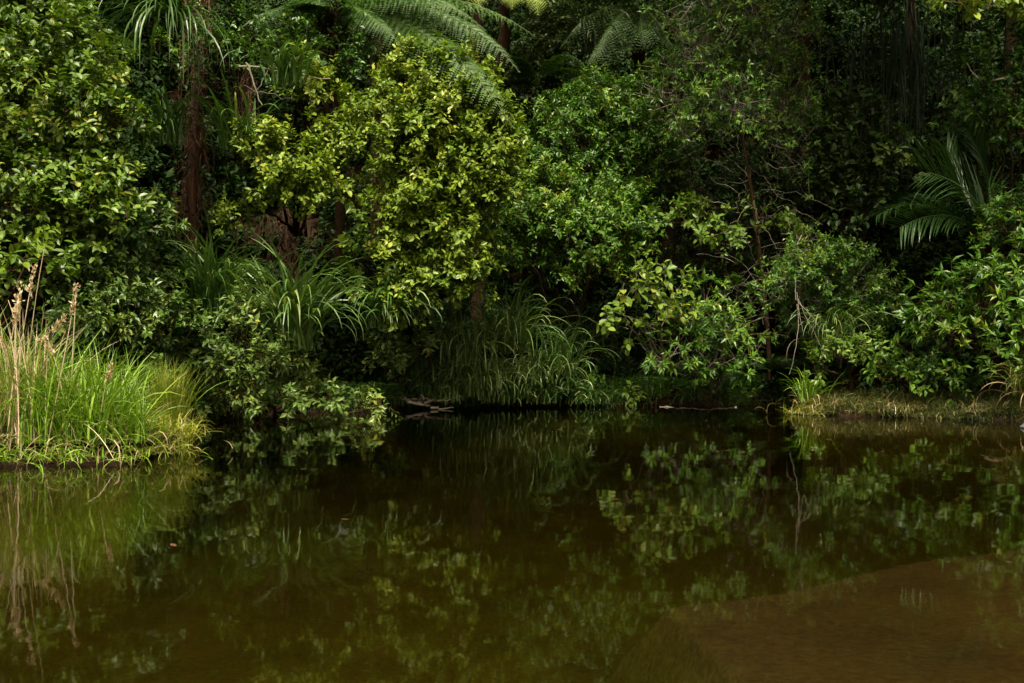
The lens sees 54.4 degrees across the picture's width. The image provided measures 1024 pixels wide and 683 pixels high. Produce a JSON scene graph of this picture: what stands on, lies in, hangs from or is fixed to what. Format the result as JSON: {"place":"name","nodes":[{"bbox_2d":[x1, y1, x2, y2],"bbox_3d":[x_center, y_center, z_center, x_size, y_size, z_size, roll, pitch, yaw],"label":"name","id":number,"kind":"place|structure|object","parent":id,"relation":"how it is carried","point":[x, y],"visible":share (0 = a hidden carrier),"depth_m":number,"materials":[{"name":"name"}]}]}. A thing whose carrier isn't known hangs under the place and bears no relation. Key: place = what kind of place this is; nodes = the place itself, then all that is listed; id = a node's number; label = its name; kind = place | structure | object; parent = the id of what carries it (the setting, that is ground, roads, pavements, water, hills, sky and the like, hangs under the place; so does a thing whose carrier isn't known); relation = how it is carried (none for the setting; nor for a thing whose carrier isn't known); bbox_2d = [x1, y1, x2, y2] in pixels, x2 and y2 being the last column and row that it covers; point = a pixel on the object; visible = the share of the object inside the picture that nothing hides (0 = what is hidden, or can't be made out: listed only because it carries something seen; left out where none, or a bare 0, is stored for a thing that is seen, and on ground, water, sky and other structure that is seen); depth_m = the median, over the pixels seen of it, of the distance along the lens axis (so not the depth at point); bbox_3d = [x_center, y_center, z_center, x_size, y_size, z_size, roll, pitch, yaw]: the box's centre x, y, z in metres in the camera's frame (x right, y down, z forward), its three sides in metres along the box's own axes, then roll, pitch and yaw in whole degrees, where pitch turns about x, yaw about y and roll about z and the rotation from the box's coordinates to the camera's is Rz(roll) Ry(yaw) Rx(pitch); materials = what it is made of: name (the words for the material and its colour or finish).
{"place":"outdoors","nodes":[
{"label":"outdoors","id":0,"kind":"place"},
{"bbox_2d":[82,0,263,79],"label":"strap leaf clump","id":1,"kind":"object","parent":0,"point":[168,9],"visible":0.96,"depth_m":16.38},
{"bbox_2d":[475,350,533,387],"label":"sedge","id":2,"kind":"object","parent":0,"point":[506,373],"visible":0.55,"depth_m":20.49,"materials":[{"name":"green plant"}]},
{"bbox_2d":[0,0,1023,682],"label":"ground","id":3,"kind":"structure","parent":0,"point":[586,572],"depth_m":9.78,"materials":[{"name":"soil"}]},
{"bbox_2d":[9,262,37,450],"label":"seed stalk","id":4,"kind":"object","parent":3,"relation":"on","point":[29,286],"visible":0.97,"depth_m":10.51,"materials":[{"name":"plant"}]},
{"bbox_2d":[0,222,82,363],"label":"shrub","id":5,"kind":"object","parent":3,"relation":"on","point":[57,266],"visible":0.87,"depth_m":13.48,"materials":[{"name":"green plant"}]},
{"bbox_2d":[0,310,102,377],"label":"grass clump","id":6,"kind":"object","parent":3,"relation":"on","point":[35,344],"visible":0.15,"depth_m":11.59,"materials":[{"name":"plant"}]},
{"bbox_2d":[46,282,79,451],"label":"seed stalk","id":7,"kind":"object","parent":3,"relation":"on","point":[73,304],"visible":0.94,"depth_m":10.46,"materials":[{"name":"plant"}]},
{"bbox_2d":[0,299,132,446],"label":"grass clump","id":8,"kind":"object","parent":3,"relation":"on","point":[18,389],"visible":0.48,"depth_m":10.58,"materials":[{"name":"plant"}]},
{"bbox_2d":[0,319,151,464],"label":"grass clump","id":9,"kind":"object","parent":3,"relation":"on","point":[54,382],"visible":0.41,"depth_m":10.68,"materials":[{"name":"plant"}]},
{"bbox_2d":[0,0,165,296],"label":"broadleaf tree","id":10,"kind":"object","parent":3,"relation":"on","point":[60,187],"visible":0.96,"depth_m":14.59,"materials":[{"name":"green plant"}]},
{"bbox_2d":[0,341,187,460],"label":"grass clump","id":11,"kind":"object","parent":3,"relation":"on","point":[85,403],"visible":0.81,"depth_m":10.70,"materials":[{"name":"plant"}]},
{"bbox_2d":[21,389,196,454],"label":"grass clump","id":12,"kind":"object","parent":3,"relation":"on","point":[127,433],"visible":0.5,"depth_m":10.85,"materials":[{"name":"plant"}]},
{"bbox_2d":[0,411,232,474],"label":"grass clump","id":13,"kind":"object","parent":3,"relation":"on","point":[61,448],"visible":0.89,"depth_m":10.38,"materials":[{"name":"plant"}]},
{"bbox_2d":[28,179,223,378],"bbox_3d":[-6.135,-0.943,15.341,2.725,3.244,2.844,0,-1,35],"label":"shrub","id":14,"kind":"object","parent":3,"relation":"on","point":[158,314],"visible":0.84,"depth_m":14.89,"materials":[{"name":"green plant"}]},
{"bbox_2d":[82,433,206,461],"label":"grass clump","id":15,"kind":"object","parent":3,"relation":"on","point":[159,449],"visible":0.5,"depth_m":11.14,"materials":[{"name":"plant"}]},
{"bbox_2d":[63,346,230,420],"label":"grass clump","id":16,"kind":"object","parent":3,"relation":"on","point":[141,380],"visible":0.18,"depth_m":12.54,"materials":[{"name":"plant"}]},
{"bbox_2d":[123,355,211,435],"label":"grass clump","id":17,"kind":"object","parent":3,"relation":"on","point":[175,401],"visible":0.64,"depth_m":12.41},
{"bbox_2d":[121,69,228,147],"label":"strap leaf clump","id":18,"kind":"object","parent":3,"relation":"on","point":[170,127],"visible":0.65,"depth_m":17.00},
{"bbox_2d":[132,405,221,443],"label":"grass clump","id":19,"kind":"object","parent":3,"relation":"on","point":[179,431],"visible":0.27,"depth_m":11.66,"materials":[{"name":"plant"}]},
{"bbox_2d":[163,405,214,445],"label":"grass clump","id":20,"kind":"object","parent":3,"relation":"on","point":[185,438],"visible":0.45,"depth_m":12.46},
{"bbox_2d":[171,0,225,264],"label":"dead tree fern","id":21,"kind":"object","parent":3,"relation":"on","point":[193,148],"visible":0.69,"depth_m":18.21,"materials":[{"name":"plant"}]},
{"bbox_2d":[149,0,280,153],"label":"shrub","id":22,"kind":"object","parent":3,"relation":"on","point":[214,29],"visible":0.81,"depth_m":17.71,"materials":[{"name":"green plant"}]},
{"bbox_2d":[150,210,306,319],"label":"strap leaf clump","id":23,"kind":"object","parent":3,"relation":"on","point":[210,289],"visible":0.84,"depth_m":17.00,"materials":[{"name":"plant"}]},
{"bbox_2d":[156,72,301,153],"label":"strap leaf clump","id":24,"kind":"object","parent":3,"relation":"on","point":[224,132],"visible":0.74,"depth_m":17.17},
{"bbox_2d":[235,61,263,171],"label":"dead tree fern","id":25,"kind":"object","parent":3,"relation":"on","point":[247,91],"visible":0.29,"depth_m":17.91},
{"bbox_2d":[220,27,332,88],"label":"strap leaf clump","id":26,"kind":"object","parent":3,"relation":"on","point":[289,70],"visible":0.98,"depth_m":17.17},
{"bbox_2d":[269,200,299,286],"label":"dead tree fern","id":27,"kind":"object","parent":3,"relation":"on","point":[287,252],"visible":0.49,"depth_m":20.79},
{"bbox_2d":[207,40,368,237],"bbox_3d":[-4.384,-3.610,18.461,2.602,3.593,3.810,0,-1,-34],"label":"shrub","id":28,"kind":"object","parent":3,"relation":"on","point":[307,170],"visible":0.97,"depth_m":17.47,"materials":[{"name":"green plant"}]},
{"bbox_2d":[231,213,336,271],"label":"hanging roots","id":29,"kind":"object","parent":28,"relation":"hanging from","point":[268,219],"visible":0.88,"depth_m":20.17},
{"bbox_2d":[177,255,401,421],"bbox_3d":[-4.312,0.021,17.083,4.077,3.217,2.998,0,-1,24],"label":"shrub","id":30,"kind":"object","parent":3,"relation":"on","point":[252,360],"visible":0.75,"depth_m":16.57,"materials":[{"name":"green plant"}]},
{"bbox_2d":[198,217,394,352],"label":"strap leaf clump","id":31,"kind":"object","parent":3,"relation":"on","point":[294,312],"visible":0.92,"depth_m":16.64,"materials":[{"name":"plant"}]},
{"bbox_2d":[239,3,385,151],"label":"shrub","id":32,"kind":"object","parent":3,"relation":"on","point":[350,54],"visible":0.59,"depth_m":18.40,"materials":[{"name":"green plant"}]},
{"bbox_2d":[315,98,360,225],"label":"dead tree fern","id":33,"kind":"object","parent":3,"relation":"on","point":[344,194],"visible":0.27,"depth_m":18.43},
{"bbox_2d":[317,224,398,306],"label":"shrub","id":34,"kind":"object","parent":3,"relation":"on","point":[347,249],"visible":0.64,"depth_m":18.29,"materials":[{"name":"green plant"}]},
{"bbox_2d":[333,0,387,274],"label":"canopy tree","id":35,"kind":"object","parent":3,"relation":"on","point":[375,153],"visible":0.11,"depth_m":23.42,"materials":[{"name":"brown plant"}]},
{"bbox_2d":[237,0,534,260],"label":"tree fern","id":36,"kind":"object","parent":3,"relation":"on","point":[393,19],"visible":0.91,"depth_m":18.70,"materials":[{"name":"green plant"}]},
{"bbox_2d":[330,274,453,329],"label":"strap leaf clump","id":37,"kind":"object","parent":3,"relation":"on","point":[380,317],"visible":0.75,"depth_m":18.06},
{"bbox_2d":[359,323,440,399],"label":"shrub","id":38,"kind":"object","parent":3,"relation":"on","point":[391,355],"visible":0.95,"depth_m":19.49,"materials":[{"name":"green plant"}]},
{"bbox_2d":[331,25,537,331],"bbox_3d":[-1.801,-2.995,18.718,3.384,5.669,4.469,0,-1,-42],"label":"shrub","id":39,"kind":"object","parent":3,"relation":"on","point":[428,156],"visible":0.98,"depth_m":17.82,"materials":[{"name":"green plant"}]},
{"bbox_2d":[417,344,475,381],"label":"sedge","id":40,"kind":"object","parent":3,"relation":"on","point":[432,371],"visible":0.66,"depth_m":20.39,"materials":[{"name":"green plant"}]},
{"bbox_2d":[403,283,495,321],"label":"sedge","id":41,"kind":"object","parent":3,"relation":"on","point":[451,317],"visible":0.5,"depth_m":20.41,"materials":[{"name":"green plant"}]},
{"bbox_2d":[409,290,531,367],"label":"sedge","id":42,"kind":"object","parent":3,"relation":"on","point":[465,342],"visible":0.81,"depth_m":20.18,"materials":[{"name":"green plant"}]},
{"bbox_2d":[433,372,509,402],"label":"sedge","id":43,"kind":"object","parent":3,"relation":"on","point":[478,397],"visible":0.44,"depth_m":20.57,"materials":[{"name":"green plant"}]},
{"bbox_2d":[469,0,486,354],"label":"canopy tree","id":44,"kind":"object","parent":3,"relation":"on","point":[476,17],"visible":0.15,"depth_m":23.93,"materials":[{"name":"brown plant"}]},
{"bbox_2d":[431,352,542,397],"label":"sedge","id":45,"kind":"object","parent":3,"relation":"on","point":[464,392],"visible":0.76,"depth_m":20.27,"materials":[{"name":"green plant"}]},
{"bbox_2d":[440,336,541,390],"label":"sedge","id":46,"kind":"object","parent":3,"relation":"on","point":[495,372],"visible":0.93,"depth_m":20.17,"materials":[{"name":"green plant"}]},
{"bbox_2d":[191,370,796,424],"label":"bank grass","id":47,"kind":"structure","parent":3,"relation":"on","point":[463,403],"depth_m":21.48,"materials":[{"name":"green plant"}]},
{"bbox_2d":[499,347,589,386],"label":"sedge","id":48,"kind":"object","parent":47,"relation":"on","point":[544,371],"visible":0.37,"depth_m":20.97,"materials":[{"name":"green plant"}]},
{"bbox_2d":[190,331,821,409],"bbox_3d":[0.343,0.495,21.098,13.689,1.759,6.564,0,-1,-16],"label":"ground cover","id":49,"kind":"object","parent":3,"relation":"on","point":[385,387],"visible":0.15,"depth_m":21.36,"materials":[{"name":"green plant"}]},
{"bbox_2d":[467,0,545,120],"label":"tree fern","id":50,"kind":"object","parent":3,"relation":"on","point":[503,40],"visible":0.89,"depth_m":22.73,"materials":[{"name":"brown plant"}]},
{"bbox_2d":[0,0,1023,405],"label":"undergrowth","id":51,"kind":"object","parent":3,"relation":"on","point":[890,240],"depth_m":24.35,"materials":[{"name":"plant"}]},
{"bbox_2d":[928,19,1023,236],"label":"tree","id":52,"kind":"object","parent":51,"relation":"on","point":[1015,57],"visible":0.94,"depth_m":19.35,"materials":[{"name":"green plant"}]},
{"bbox_2d":[444,273,590,358],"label":"sedge","id":53,"kind":"object","parent":3,"relation":"on","point":[519,325],"visible":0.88,"depth_m":20.61,"materials":[{"name":"green plant"}]},
{"bbox_2d":[489,355,559,399],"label":"sedge","id":54,"kind":"object","parent":3,"relation":"on","point":[522,393],"visible":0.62,"depth_m":20.74,"materials":[{"name":"green plant"}]},
{"bbox_2d":[475,333,588,385],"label":"sedge","id":55,"kind":"object","parent":3,"relation":"on","point":[534,371],"visible":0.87,"depth_m":20.64,"materials":[{"name":"green plant"}]},
{"bbox_2d":[506,377,575,404],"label":"sedge","id":56,"kind":"object","parent":3,"relation":"on","point":[553,397],"visible":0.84,"depth_m":20.87,"materials":[{"name":"green plant"}]},
{"bbox_2d":[494,54,588,97],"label":"fern","id":57,"kind":"object","parent":3,"relation":"on","point":[524,70],"visible":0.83,"depth_m":22.29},
{"bbox_2d":[489,0,622,142],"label":"tree","id":58,"kind":"object","parent":3,"relation":"on","point":[556,41],"visible":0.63,"depth_m":23.10,"materials":[{"name":"green plant"}]},
{"bbox_2d":[463,151,670,331],"bbox_3d":[1.145,-2.084,20.700,3.863,3.710,3.958,0,-1,-41],"label":"shrub","id":59,"kind":"object","parent":3,"relation":"on","point":[578,217],"visible":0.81,"depth_m":20.28,"materials":[{"name":"green plant"}]},
{"bbox_2d":[533,364,607,393],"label":"sedge","id":60,"kind":"object","parent":3,"relation":"on","point":[569,384],"visible":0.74,"depth_m":20.98,"materials":[{"name":"green plant"}]},
{"bbox_2d":[508,305,645,377],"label":"sedge","id":61,"kind":"object","parent":3,"relation":"on","point":[567,350],"visible":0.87,"depth_m":20.88,"materials":[{"name":"green plant"}]},
{"bbox_2d":[533,0,640,59],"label":"strap leaf clump","id":62,"kind":"object","parent":3,"relation":"on","point":[586,47],"visible":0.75,"depth_m":23.01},
{"bbox_2d":[572,365,606,391],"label":"seedling","id":63,"kind":"object","parent":3,"relation":"on","point":[589,377],"visible":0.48,"depth_m":21.49,"materials":[{"name":"green plant"}]},
{"bbox_2d":[381,387,804,413],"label":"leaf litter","id":64,"kind":"object","parent":3,"relation":"on","point":[674,391],"visible":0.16,"depth_m":21.89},
{"bbox_2d":[544,297,651,351],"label":"sedge","id":65,"kind":"object","parent":3,"relation":"on","point":[596,339],"visible":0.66,"depth_m":22.07,"materials":[{"name":"green plant"}]},
{"bbox_2d":[497,60,706,211],"bbox_3d":[1.927,-4.458,21.974,3.990,3.363,3.326,0,-1,-31],"label":"shrub","id":66,"kind":"object","parent":3,"relation":"on","point":[589,122],"visible":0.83,"depth_m":21.50,"materials":[{"name":"green plant"}]},
{"bbox_2d":[574,372,646,401],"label":"sedge","id":67,"kind":"object","parent":3,"relation":"on","point":[621,381],"visible":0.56,"depth_m":21.72,"materials":[{"name":"green plant"}]},
{"bbox_2d":[535,0,709,150],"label":"tree fern","id":68,"kind":"object","parent":3,"relation":"on","point":[639,20],"visible":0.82,"depth_m":23.07,"materials":[{"name":"green plant"}]},
{"bbox_2d":[622,380,647,405],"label":"seedling","id":69,"kind":"object","parent":3,"relation":"on","point":[638,398],"visible":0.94,"depth_m":21.43,"materials":[{"name":"green plant"}]},
{"bbox_2d":[588,246,697,372],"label":"shrub","id":70,"kind":"object","parent":3,"relation":"on","point":[609,321],"visible":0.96,"depth_m":19.88,"materials":[{"name":"green plant"}]},
{"bbox_2d":[625,360,700,397],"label":"sedge","id":71,"kind":"object","parent":3,"relation":"on","point":[669,382],"visible":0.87,"depth_m":21.77,"materials":[{"name":"green plant"}]},
{"bbox_2d":[658,0,677,294],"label":"canopy tree","id":72,"kind":"object","parent":3,"relation":"on","point":[669,230],"visible":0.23,"depth_m":26.40,"materials":[{"name":"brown plant"}]},
{"bbox_2d":[925,0,1023,27],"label":"overhanging branch","id":73,"kind":"object","parent":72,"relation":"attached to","point":[1015,9],"visible":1,"depth_m":14.24,"materials":[{"name":"green plant"}]},
{"bbox_2d":[624,260,806,392],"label":"shrub","id":74,"kind":"object","parent":3,"relation":"on","point":[710,328],"visible":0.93,"depth_m":20.10,"materials":[{"name":"green plant"}]},
{"bbox_2d":[677,365,757,386],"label":"fern","id":75,"kind":"object","parent":3,"relation":"on","point":[721,372],"visible":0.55,"depth_m":21.66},
{"bbox_2d":[642,188,795,322],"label":"shrub","id":76,"kind":"object","parent":3,"relation":"on","point":[734,240],"visible":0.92,"depth_m":20.25,"materials":[{"name":"green plant"}]},
{"bbox_2d":[631,130,826,320],"bbox_3d":[5.121,-2.738,23.079,4.231,4.475,3.256,0,-1,23],"label":"shrub","id":77,"kind":"object","parent":3,"relation":"on","point":[708,265],"visible":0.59,"depth_m":22.62,"materials":[{"name":"green plant"}]},
{"bbox_2d":[627,0,847,395],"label":"slender tree","id":78,"kind":"object","parent":3,"relation":"on","point":[721,30],"visible":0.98,"depth_m":20.09,"materials":[{"name":"green plant"}]},
{"bbox_2d":[747,354,802,375],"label":"fern","id":79,"kind":"object","parent":3,"relation":"on","point":[780,362],"visible":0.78,"depth_m":21.43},
{"bbox_2d":[763,396,843,415],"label":"grass clump","id":80,"kind":"object","parent":3,"relation":"on","point":[800,411],"visible":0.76,"depth_m":18.38,"materials":[{"name":"plant"}]},
{"bbox_2d":[779,366,848,404],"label":"sedge","id":81,"kind":"object","parent":3,"relation":"on","point":[807,390],"visible":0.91,"depth_m":18.61,"materials":[{"name":"green plant"}]},
{"bbox_2d":[754,211,906,386],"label":"shrub","id":82,"kind":"object","parent":3,"relation":"on","point":[823,276],"visible":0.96,"depth_m":19.12,"materials":[{"name":"green plant"}]},
{"bbox_2d":[774,297,895,350],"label":"sedge","id":83,"kind":"object","parent":3,"relation":"on","point":[831,322],"visible":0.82,"depth_m":18.96,"materials":[{"name":"green plant"}]},
{"bbox_2d":[773,83,939,249],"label":"shrub","id":84,"kind":"object","parent":3,"relation":"on","point":[855,184],"visible":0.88,"depth_m":21.00,"materials":[{"name":"green plant"}]},
{"bbox_2d":[801,324,920,394],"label":"shrub","id":85,"kind":"object","parent":3,"relation":"on","point":[827,353],"visible":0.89,"depth_m":18.47,"materials":[{"name":"green plant"}]},
{"bbox_2d":[845,393,921,416],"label":"grass clump","id":86,"kind":"object","parent":3,"relation":"on","point":[885,406],"visible":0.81,"depth_m":17.92,"materials":[{"name":"plant"}]},
{"bbox_2d":[797,0,1001,104],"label":"canopy tree","id":87,"kind":"object","parent":3,"relation":"on","point":[891,9],"visible":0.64,"depth_m":29.36,"materials":[{"name":"brown plant"}]},
{"bbox_2d":[820,0,988,205],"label":"hanging strands","id":88,"kind":"object","parent":87,"relation":"hanging from","point":[917,67],"visible":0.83,"depth_m":22.55,"materials":[{"name":"green plant"}]},
{"bbox_2d":[788,369,1023,420],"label":"turf","id":89,"kind":"structure","parent":3,"relation":"on","point":[959,397],"depth_m":18.17,"materials":[{"name":"plant"}]},
{"bbox_2d":[807,391,890,412],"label":"grass clump","id":90,"kind":"object","parent":89,"relation":"on","point":[834,402],"visible":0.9,"depth_m":18.25,"materials":[{"name":"plant"}]},
{"bbox_2d":[954,396,1022,413],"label":"grass clump","id":91,"kind":"object","parent":89,"relation":"on","point":[976,409],"visible":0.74,"depth_m":17.26,"materials":[{"name":"plant"}]},
{"bbox_2d":[975,360,1023,406],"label":"sedge","id":92,"kind":"object","parent":89,"relation":"on","point":[1015,379],"visible":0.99,"depth_m":16.73,"materials":[{"name":"plant"}]},
{"bbox_2d":[865,396,953,417],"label":"grass clump","id":93,"kind":"object","parent":3,"relation":"on","point":[907,406],"visible":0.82,"depth_m":17.71,"materials":[{"name":"plant"}]},
{"bbox_2d":[906,0,920,90],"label":"canopy tree","id":94,"kind":"object","parent":3,"relation":"on","point":[910,17],"visible":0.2,"depth_m":28.97,"materials":[{"name":"brown plant"}]},
{"bbox_2d":[859,341,995,407],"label":"shrub","id":95,"kind":"object","parent":3,"relation":"on","point":[916,374],"visible":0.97,"depth_m":18.03,"materials":[{"name":"green plant"}]},
{"bbox_2d":[858,110,1023,396],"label":"palm","id":96,"kind":"object","parent":3,"relation":"on","point":[953,165],"visible":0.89,"depth_m":18.64,"materials":[{"name":"green plant"}]},
{"bbox_2d":[889,195,1023,385],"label":"shrub","id":97,"kind":"object","parent":3,"relation":"on","point":[946,298],"visible":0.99,"depth_m":17.54,"materials":[{"name":"green plant"}]},
{"bbox_2d":[961,174,1023,300],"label":"shrub","id":98,"kind":"object","parent":3,"relation":"on","point":[1017,206],"visible":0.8,"depth_m":18.39,"materials":[{"name":"green plant"}]},
{"bbox_2d":[1001,2,1018,159],"bbox_3d":[15.476,-8.339,18.224,9.242,7.437,13.519,0,-1,14],"label":"canopy tree","id":99,"kind":"object","parent":3,"relation":"on","point":[1007,33],"visible":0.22,"depth_m":25.46,"materials":[{"name":"brown plant"}]},
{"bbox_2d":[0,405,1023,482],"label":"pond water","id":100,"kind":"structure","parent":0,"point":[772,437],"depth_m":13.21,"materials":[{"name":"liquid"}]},
{"bbox_2d":[400,394,453,409],"bbox_3d":[-1.693,1.224,20.201,1.112,0.324,0.703,0,-1,44],"label":"driftwood","id":101,"kind":"object","parent":100,"relation":"on","point":[426,403],"visible":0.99,"depth_m":20.20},
{"bbox_2d":[405,376,466,407],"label":"sedge","id":102,"kind":"object","parent":100,"relation":"in","point":[453,395],"visible":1,"depth_m":20.18,"materials":[{"name":"green plant"}]},
{"bbox_2d":[467,384,520,404],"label":"sedge","id":103,"kind":"object","parent":100,"relation":"in","point":[502,397],"visible":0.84,"depth_m":20.54,"materials":[{"name":"green plant"}]},
{"bbox_2d":[556,380,617,405],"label":"sedge","id":104,"kind":"object","parent":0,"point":[585,398],"visible":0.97,"depth_m":21.03,"materials":[{"name":"green plant"}]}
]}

